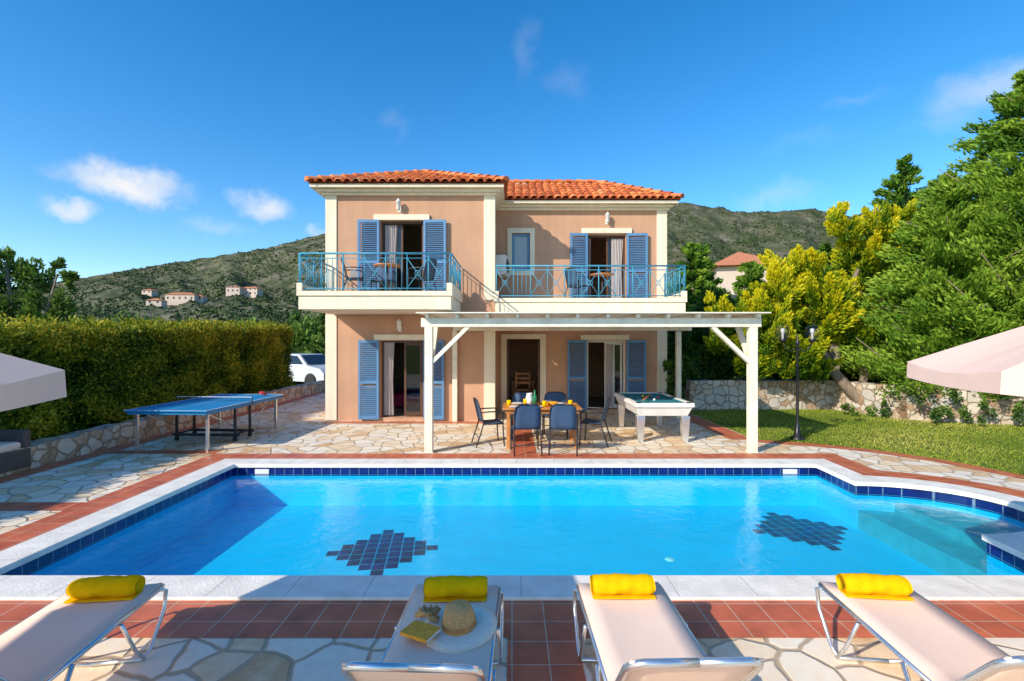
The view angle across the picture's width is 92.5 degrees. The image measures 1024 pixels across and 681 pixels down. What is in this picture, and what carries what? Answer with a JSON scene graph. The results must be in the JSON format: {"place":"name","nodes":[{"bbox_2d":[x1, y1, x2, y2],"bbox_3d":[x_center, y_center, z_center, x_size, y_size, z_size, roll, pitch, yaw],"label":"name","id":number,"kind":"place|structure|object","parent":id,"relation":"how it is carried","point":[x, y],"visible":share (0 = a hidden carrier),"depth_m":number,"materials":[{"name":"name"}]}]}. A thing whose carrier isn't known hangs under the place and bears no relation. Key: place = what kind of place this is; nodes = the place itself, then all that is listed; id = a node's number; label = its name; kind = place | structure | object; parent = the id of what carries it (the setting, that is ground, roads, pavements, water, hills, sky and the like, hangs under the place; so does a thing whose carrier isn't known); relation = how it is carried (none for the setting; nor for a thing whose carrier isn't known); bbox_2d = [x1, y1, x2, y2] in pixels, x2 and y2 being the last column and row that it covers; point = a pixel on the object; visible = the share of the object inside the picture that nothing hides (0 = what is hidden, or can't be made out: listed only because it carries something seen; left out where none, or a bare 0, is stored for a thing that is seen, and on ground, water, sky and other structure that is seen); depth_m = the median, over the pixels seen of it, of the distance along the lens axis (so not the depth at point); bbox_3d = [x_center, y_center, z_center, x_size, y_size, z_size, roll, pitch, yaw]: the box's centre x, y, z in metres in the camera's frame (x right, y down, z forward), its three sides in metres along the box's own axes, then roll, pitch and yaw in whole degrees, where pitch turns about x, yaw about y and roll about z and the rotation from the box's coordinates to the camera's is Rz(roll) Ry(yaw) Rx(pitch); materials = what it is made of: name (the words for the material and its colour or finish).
{"place":"outdoors","nodes":[
{"label":"outdoors","id":0,"kind":"place"},
{"bbox_2d":[0,393,1023,680],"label":"paving","id":1,"kind":"structure","parent":0,"point":[304,425],"depth_m":6.85,"materials":[{"name":"beige stone"}]},
{"bbox_2d":[0,353,66,411],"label":"patio umbrella","id":2,"kind":"object","parent":1,"relation":"on","point":[23,382],"visible":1,"depth_m":1.83,"materials":[{"name":"fabric"}]},
{"bbox_2d":[0,583,167,680],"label":"sun lounger","id":3,"kind":"object","parent":1,"relation":"on","point":[53,640],"visible":0.87,"depth_m":2.76,"materials":[{"name":"metal"}]},
{"bbox_2d":[63,575,144,602],"bbox_3d":[-2.590,1.572,3.131,0.400,0.123,0.150,0,0,-6],"label":"rolled towel","id":4,"kind":"object","parent":3,"relation":"on","point":[106,588],"visible":1,"depth_m":3.08,"materials":[{"name":"yellow fabric"}]},
{"bbox_2d":[123,394,283,451],"bbox_3d":[-6.080,1.570,10.000,1.620,0.860,2.660,0,0,3],"label":"table tennis","id":5,"kind":"object","parent":1,"relation":"on","point":[207,406],"visible":1,"depth_m":9.71,"materials":[{"name":"paint"}]},
{"bbox_2d":[0,392,746,680],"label":"terracotta tile strip","id":6,"kind":"object","parent":1,"relation":"on","point":[542,659],"visible":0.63,"depth_m":5.82,"materials":[{"name":"red tile"}]},
{"bbox_2d":[512,392,536,438],"bbox_3d":[0.250,1.548,10.200,0.526,0.912,0.565,0,0,0],"label":"garden chair","id":7,"kind":"object","parent":6,"relation":"on","point":[519,396],"visible":0.3,"depth_m":10.41,"materials":[{"name":"blue metal"}]},
{"bbox_2d":[510,404,542,455],"bbox_3d":[0.255,1.548,8.731,0.526,0.912,0.565,0,0,-6],"label":"garden chair","id":8,"kind":"object","parent":6,"relation":"on","point":[527,416],"visible":1,"depth_m":8.55,"materials":[{"name":"blue fabric"}]},
{"bbox_2d":[503,403,581,448],"bbox_3d":[0.560,1.624,9.418,1.460,0.752,0.876,0,0,0],"label":"dining table","id":9,"kind":"object","parent":6,"relation":"on","point":[511,410],"visible":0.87,"depth_m":9.05,"materials":[{"name":"orange wood"}]},
{"bbox_2d":[507,390,572,406],"bbox_3d":[0.525,1.102,9.405,1.254,0.290,0.770,0,0,0],"label":"table setting","id":10,"kind":"object","parent":9,"relation":"on","point":[530,398],"visible":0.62,"depth_m":9.46,"materials":[{"name":"ceramic"}]},
{"bbox_2d":[341,584,503,680],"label":"sun lounger","id":11,"kind":"object","parent":1,"relation":"on","point":[405,658],"visible":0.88,"depth_m":2.51,"materials":[{"name":"metal"}]},
{"bbox_2d":[400,620,440,642],"bbox_3d":[-0.499,1.591,2.680,0.182,0.018,0.130,-2,-1,28],"label":"book","id":12,"kind":"object","parent":11,"relation":"on","point":[420,631],"visible":1,"depth_m":2.66,"materials":[{"name":"paper"}]},
{"bbox_2d":[423,575,487,601],"bbox_3d":[-0.358,1.572,3.130,0.400,0.123,0.151,0,0,-2],"label":"rolled towel","id":13,"kind":"object","parent":11,"relation":"on","point":[449,588],"visible":1,"depth_m":3.07,"materials":[{"name":"yellow fabric"}]},
{"bbox_2d":[424,599,496,652],"bbox_3d":[-0.303,1.557,2.775,0.430,0.133,0.430,-3,5,0],"label":"straw hat","id":14,"kind":"object","parent":11,"relation":"on","point":[470,626],"visible":0.91,"depth_m":2.70,"materials":[{"name":"beige wicker"}]},
{"bbox_2d":[415,604,440,621],"bbox_3d":[-0.479,1.575,2.843,0.159,0.048,0.112,0,0,24],"label":"straw rope bundle","id":15,"kind":"object","parent":14,"relation":"on","point":[431,612],"visible":1,"depth_m":2.82,"materials":[{"name":"beige fabric"}]},
{"bbox_2d":[471,397,504,447],"bbox_3d":[-0.468,1.548,9.437,0.565,0.912,0.526,0,0,-15],"label":"garden chair","id":16,"kind":"object","parent":1,"relation":"on","point":[496,421],"visible":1,"depth_m":9.35,"materials":[{"name":"blue fabric"}]},
{"bbox_2d":[296,169,686,420],"bbox_3d":[-0.183,-1.500,14.290,9.723,7.000,8.239,0,0,0],"label":"two storey villa","id":17,"kind":"object","parent":1,"relation":"on","point":[463,229],"visible":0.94,"depth_m":12.20,"materials":[{"name":"paint"}]},
{"bbox_2d":[341,257,365,290],"bbox_3d":[-3.667,-1.447,11.283,0.565,0.912,0.526,0,0,-20],"label":"garden chair","id":18,"kind":"object","parent":17,"relation":"on","point":[353,278],"visible":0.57,"depth_m":11.25,"materials":[{"name":"blue metal"}]},
{"bbox_2d":[371,267,396,290],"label":"garden chair","id":19,"kind":"object","parent":17,"relation":"on","point":[391,274],"visible":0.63,"depth_m":12.05,"materials":[{"name":"blue fabric"}]},
{"bbox_2d":[373,263,400,290],"bbox_3d":[-2.850,-1.366,11.200,0.620,0.719,0.620,0,0,0],"label":"bistro table","id":20,"kind":"object","parent":17,"relation":"on","point":[390,265],"visible":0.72,"depth_m":11.18,"materials":[{"name":"orange wood"}]},
{"bbox_2d":[395,198,400,211],"bbox_3d":[-2.800,-3.355,12.102,0.150,0.330,0.195,0,0,0],"label":"wall lantern","id":21,"kind":"object","parent":17,"relation":"attached to","point":[398,204],"depth_m":12.04,"materials":[{"name":"white glass"}]},
{"bbox_2d":[397,319,401,331],"bbox_3d":[-2.780,-0.385,12.102,0.150,0.330,0.195,0,0,0],"label":"wall lantern","id":22,"kind":"object","parent":17,"relation":"attached to","point":[399,325],"depth_m":12.04,"materials":[{"name":"white glass"}]},
{"bbox_2d":[393,384,419,406],"bbox_3d":[-2.700,1.650,14.900,1.600,0.500,1.800,0,0,0],"label":"bed","id":23,"kind":"object","parent":17,"relation":"on","point":[412,395],"visible":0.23,"depth_m":14.01,"materials":[{"name":"fabric"}]},
{"bbox_2d":[408,257,436,290],"bbox_3d":[-2.053,-1.447,11.333,0.565,0.912,0.526,0,0,20],"label":"garden chair","id":24,"kind":"object","parent":17,"relation":"on","point":[432,270],"visible":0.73,"depth_m":11.27,"materials":[{"name":"blue metal"}]},
{"bbox_2d":[496,255,508,276],"bbox_3d":[-0.244,-2.000,13.199,0.273,0.500,0.680,0,0,8],"label":"air conditioner unit","id":25,"kind":"object","parent":17,"relation":"attached to","point":[502,259],"visible":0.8,"depth_m":12.87,"materials":[{"name":"white paint"}]},
{"bbox_2d":[512,234,529,270],"bbox_3d":[0.250,-2.455,13.675,0.490,1.030,0.050,0,0,0],"label":"bathroom window","id":26,"kind":"structure","parent":17,"relation":"in","point":[520,242],"depth_m":13.67,"materials":[{"name":"blue glass"}]},
{"bbox_2d":[512,371,534,394],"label":"chair","id":27,"kind":"object","parent":17,"relation":"on","point":[522,380],"visible":0.81,"depth_m":14.61,"materials":[{"name":"orange wood"}]},
{"bbox_2d":[565,267,590,297],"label":"garden chair","id":28,"kind":"object","parent":17,"relation":"on","point":[571,278],"visible":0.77,"depth_m":12.79,"materials":[{"name":"blue fabric"}]},
{"bbox_2d":[590,273,613,297],"bbox_3d":[2.350,-1.366,12.750,0.620,0.719,0.620,0,0,0],"label":"bistro table","id":29,"kind":"object","parent":17,"relation":"on","point":[603,274],"visible":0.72,"depth_m":12.73,"materials":[{"name":"orange wood"}]},
{"bbox_2d":[605,212,609,224],"bbox_3d":[2.630,-3.385,13.502,0.150,0.330,0.195,0,0,0],"label":"wall lantern","id":30,"kind":"object","parent":17,"relation":"attached to","point":[607,215],"depth_m":13.44,"materials":[{"name":"white paint"}]},
{"bbox_2d":[0,459,1023,599],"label":"swimming pool","id":31,"kind":"structure","parent":1,"relation":"in","point":[513,529],"depth_m":6.43,"materials":[{"name":"liquid"}]},
{"bbox_2d":[0,453,1023,637],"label":"terracotta tile border","id":32,"kind":"object","parent":1,"relation":"attached to","point":[522,618],"visible":0.76,"depth_m":3.61,"materials":[{"name":"red tile"}]},
{"bbox_2d":[542,391,567,438],"bbox_3d":[0.905,1.548,10.249,0.526,0.912,0.565,0,0,6],"label":"garden chair","id":33,"kind":"object","parent":1,"relation":"on","point":[555,396],"visible":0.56,"depth_m":10.45,"materials":[{"name":"blue metal"}]},
{"bbox_2d":[548,404,577,455],"bbox_3d":[0.914,1.548,8.731,0.526,0.912,0.565,0,0,7],"label":"garden chair","id":34,"kind":"object","parent":1,"relation":"on","point":[563,416],"visible":1,"depth_m":8.55,"materials":[{"name":"blue fabric"}]},
{"bbox_2d":[416,312,770,452],"bbox_3d":[1.419,0.752,10.610,6.177,2.496,4.220,0,0,0],"label":"pergola","id":35,"kind":"object","parent":1,"relation":"on","point":[464,322],"visible":1,"depth_m":8.71,"materials":[{"name":"paint"}]},
{"bbox_2d":[579,397,611,446],"bbox_3d":[1.627,1.548,9.483,0.565,0.912,0.526,0,0,20],"label":"garden chair","id":36,"kind":"object","parent":1,"relation":"on","point":[586,421],"visible":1,"depth_m":9.38,"materials":[{"name":"blue fabric"}]},
{"bbox_2d":[614,392,694,441],"bbox_3d":[2.970,1.593,10.520,1.160,0.814,2.040,0,0,0],"label":"billiard table","id":37,"kind":"object","parent":1,"relation":"on","point":[657,405],"visible":1,"depth_m":9.61,"materials":[{"name":"white paint"}]},
{"bbox_2d":[573,582,764,680],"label":"sun lounger","id":38,"kind":"object","parent":1,"relation":"on","point":[643,639],"visible":0.96,"depth_m":2.64,"materials":[{"name":"metal"}]},
{"bbox_2d":[590,573,655,598],"bbox_3d":[0.710,1.572,3.160,0.400,0.122,0.150,0,0,0],"label":"rolled towel","id":39,"kind":"object","parent":38,"relation":"on","point":[621,586],"visible":1,"depth_m":3.10,"materials":[{"name":"yellow fabric"}]},
{"bbox_2d":[662,359,685,398],"bbox_3d":[4.317,1.235,13.118,0.569,1.530,0.839,0,0,27],"label":"potted shrub","id":40,"kind":"object","parent":1,"relation":"on","point":[668,365],"visible":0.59,"depth_m":13.00,"materials":[{"name":"green plant"}]},
{"bbox_2d":[758,440,1023,478],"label":"lawn edging tiles","id":41,"kind":"object","parent":1,"relation":"on","point":[921,458],"visible":0.86,"depth_m":8.43,"materials":[{"name":"tile"}]},
{"bbox_2d":[815,581,1023,680],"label":"sun lounger","id":42,"kind":"object","parent":1,"relation":"on","point":[923,638],"visible":0.87,"depth_m":2.70,"materials":[{"name":"fabric"}]},
{"bbox_2d":[835,573,914,600],"bbox_3d":[2.331,1.572,3.161,0.400,0.123,0.151,0,0,6],"label":"rolled towel","id":43,"kind":"object","parent":42,"relation":"on","point":[873,586],"visible":1,"depth_m":3.11,"materials":[{"name":"yellow fabric"}]},
{"bbox_2d":[906,326,1023,396],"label":"patio umbrella","id":44,"kind":"object","parent":1,"relation":"on","point":[994,364],"visible":1,"depth_m":2.86,"materials":[{"name":"fabric"}]},
{"bbox_2d":[0,0,1023,286],"label":"sky","id":45,"kind":"structure","parent":0,"point":[136,134],"materials":[{"name":"blue"}]},
{"bbox_2d":[2,202,1023,326],"bbox_3d":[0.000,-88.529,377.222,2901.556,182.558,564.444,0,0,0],"label":"hills","id":46,"kind":"structure","parent":0,"point":[708,221],"depth_m":508.67,"materials":[{"name":"green plant"}]},
{"bbox_2d":[142,289,158,296],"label":"hillside house","id":47,"kind":"structure","parent":46,"relation":"on","point":[151,292],"depth_m":352.01,"materials":[{"name":"paint"}]},
{"bbox_2d":[146,298,166,308],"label":"hillside house","id":48,"kind":"structure","parent":46,"relation":"on","point":[158,302],"depth_m":284.48,"materials":[{"name":"paint"}]},
{"bbox_2d":[165,293,199,305],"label":"hillside house","id":49,"kind":"structure","parent":46,"relation":"on","point":[172,299],"depth_m":299.57,"materials":[{"name":"paint"}]},
{"bbox_2d":[198,295,208,303],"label":"hillside house","id":50,"kind":"structure","parent":46,"relation":"on","point":[202,299],"depth_m":305.91,"materials":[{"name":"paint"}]},
{"bbox_2d":[226,285,242,295],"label":"hillside house","id":51,"kind":"structure","parent":46,"relation":"on","point":[233,290],"depth_m":335.97,"materials":[{"name":"paint"}]},
{"bbox_2d":[243,287,262,297],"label":"hillside house","id":52,"kind":"structure","parent":46,"relation":"on","point":[252,292],"depth_m":341.17,"materials":[{"name":"paint"}]},
{"bbox_2d":[0,204,1020,327],"bbox_3d":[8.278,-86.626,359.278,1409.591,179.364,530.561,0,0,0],"label":"hillside scrub","id":53,"kind":"object","parent":46,"relation":"on","point":[264,309],"visible":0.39,"depth_m":407.56,"materials":[{"name":"green plant"}]},
{"bbox_2d":[292,374,1023,474],"bbox_3d":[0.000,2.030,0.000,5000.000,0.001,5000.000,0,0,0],"label":"ground","id":54,"kind":"structure","parent":0,"point":[927,448],"depth_m":10.47,"materials":[{"name":"green plant"}]},
{"bbox_2d":[0,429,30,473],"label":"rattan armchair","id":55,"kind":"object","parent":54,"relation":"on","point":[11,439],"visible":1,"depth_m":7.49,"materials":[{"name":"grey wicker"}]},
{"bbox_2d":[0,245,80,349],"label":"citrus tree","id":56,"kind":"object","parent":54,"relation":"on","point":[27,278],"visible":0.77,"depth_m":12.43,"materials":[{"name":"green plant"}]},
{"bbox_2d":[0,313,295,440],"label":"hedge","id":57,"kind":"object","parent":54,"relation":"on","point":[113,369],"visible":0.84,"depth_m":10.69,"materials":[{"name":"green plant"}]},
{"bbox_2d":[0,380,324,476],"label":"stone wall","id":58,"kind":"structure","parent":54,"relation":"on","point":[46,451],"depth_m":9.30,"materials":[{"name":"grey stone"}]},
{"bbox_2d":[110,308,318,382],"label":"distant trees","id":59,"kind":"object","parent":54,"relation":"on","point":[302,329],"visible":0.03,"depth_m":33.43,"materials":[{"name":"green plant"}]},
{"bbox_2d":[288,353,324,382],"bbox_3d":[-9.614,1.360,22.606,4.270,1.480,1.820,0,0,25],"label":"parked car","id":60,"kind":"object","parent":54,"relation":"on","point":[307,368],"visible":0.38,"depth_m":21.58,"materials":[{"name":"paint"}]},
{"bbox_2d":[309,319,320,353],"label":"cypress tree","id":61,"kind":"object","parent":54,"relation":"on","point":[313,338],"visible":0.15,"depth_m":26.81,"materials":[{"name":"green plant"}]},
{"bbox_2d":[315,312,325,354],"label":"cypress tree","id":62,"kind":"object","parent":54,"relation":"on","point":[320,345],"visible":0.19,"depth_m":25.89,"materials":[{"name":"green plant"}]},
{"bbox_2d":[667,273,695,388],"bbox_3d":[6.687,-0.388,19.973,2.616,4.849,2.988,0,0,14],"label":"background conifer","id":63,"kind":"object","parent":54,"relation":"on","point":[689,299],"visible":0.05,"depth_m":19.84,"materials":[{"name":"green plant"}]},
{"bbox_2d":[676,242,713,352],"bbox_3d":[7.852,-1.128,20.778,2.982,6.261,3.174,0,0,24],"label":"background conifer","id":64,"kind":"object","parent":54,"relation":"on","point":[695,276],"visible":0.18,"depth_m":20.79,"materials":[{"name":"green plant"}]},
{"bbox_2d":[694,243,723,300],"bbox_3d":[8.648,-1.243,22.735,2.900,6.490,2.705,0,0,-31],"label":"background conifer","id":65,"kind":"object","parent":54,"relation":"on","point":[704,250],"visible":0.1,"depth_m":22.31,"materials":[{"name":"green plant"}]},
{"bbox_2d":[683,282,738,382],"bbox_3d":[7.262,-0.035,18.098,2.633,4.311,2.650,0,0,44],"label":"background conifer","id":66,"kind":"object","parent":54,"relation":"on","point":[695,343],"visible":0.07,"depth_m":17.75,"materials":[{"name":"green plant"}]},
{"bbox_2d":[710,252,778,297],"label":"neighbouring house","id":67,"kind":"structure","parent":54,"relation":"on","point":[726,270],"depth_m":34.39,"materials":[{"name":"paint"}]},
{"bbox_2d":[731,261,767,379],"bbox_3d":[11.250,-0.870,23.005,3.369,5.802,3.450,0,0,0],"label":"background conifer","id":68,"kind":"object","parent":54,"relation":"on","point":[753,270],"visible":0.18,"depth_m":22.78,"materials":[{"name":"green plant"}]},
{"bbox_2d":[667,253,912,388],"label":"dark shrubs","id":69,"kind":"object","parent":54,"relation":"on","point":[706,360],"visible":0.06,"depth_m":15.30,"materials":[{"name":"green plant"}]},
{"bbox_2d":[777,325,820,439],"bbox_3d":[5.800,0.843,9.950,0.892,2.315,0.292,0,0,0],"label":"street lamp","id":70,"kind":"object","parent":54,"relation":"on","point":[797,433],"visible":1,"depth_m":9.93,"materials":[{"name":"black metal"}]},
{"bbox_2d":[703,198,933,402],"bbox_3d":[9.230,-1.049,14.161,7.493,6.306,2.755,0,0,-10],"label":"golden cypress tree","id":71,"kind":"object","parent":54,"relation":"on","point":[826,307],"visible":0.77,"depth_m":13.74,"materials":[{"name":"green plant"}]},
{"bbox_2d":[772,242,875,380],"bbox_3d":[10.429,-0.611,16.559,3.784,5.399,3.489,0,0,0],"label":"conifer tree","id":72,"kind":"object","parent":54,"relation":"on","point":[826,247],"visible":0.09,"depth_m":16.24,"materials":[{"name":"green plant"}]},
{"bbox_2d":[685,379,1023,425],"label":"garden stone wall","id":73,"kind":"structure","parent":54,"relation":"on","point":[732,394],"depth_m":14.29,"materials":[{"name":"grey stone"}]},
{"bbox_2d":[859,152,930,347],"bbox_3d":[14.024,-2.339,17.358,5.915,8.682,6.608,0,0,42],"label":"conifer tree","id":74,"kind":"object","parent":54,"relation":"on","point":[902,193],"visible":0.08,"depth_m":17.33,"materials":[{"name":"green plant"}]},
{"bbox_2d":[829,169,1023,401],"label":"conifer tree","id":75,"kind":"object","parent":54,"relation":"on","point":[915,299],"visible":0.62,"depth_m":12.75,"materials":[{"name":"green plant"}]},
{"bbox_2d":[840,382,1023,426],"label":"ivy","id":76,"kind":"object","parent":54,"relation":"on","point":[965,415],"visible":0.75,"depth_m":11.73,"materials":[{"name":"green plant"}]},
{"bbox_2d":[872,68,1023,392],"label":"conifer tree","id":77,"kind":"object","parent":54,"relation":"on","point":[1002,187],"visible":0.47,"depth_m":12.30,"materials":[{"name":"green plant"}]}
]}

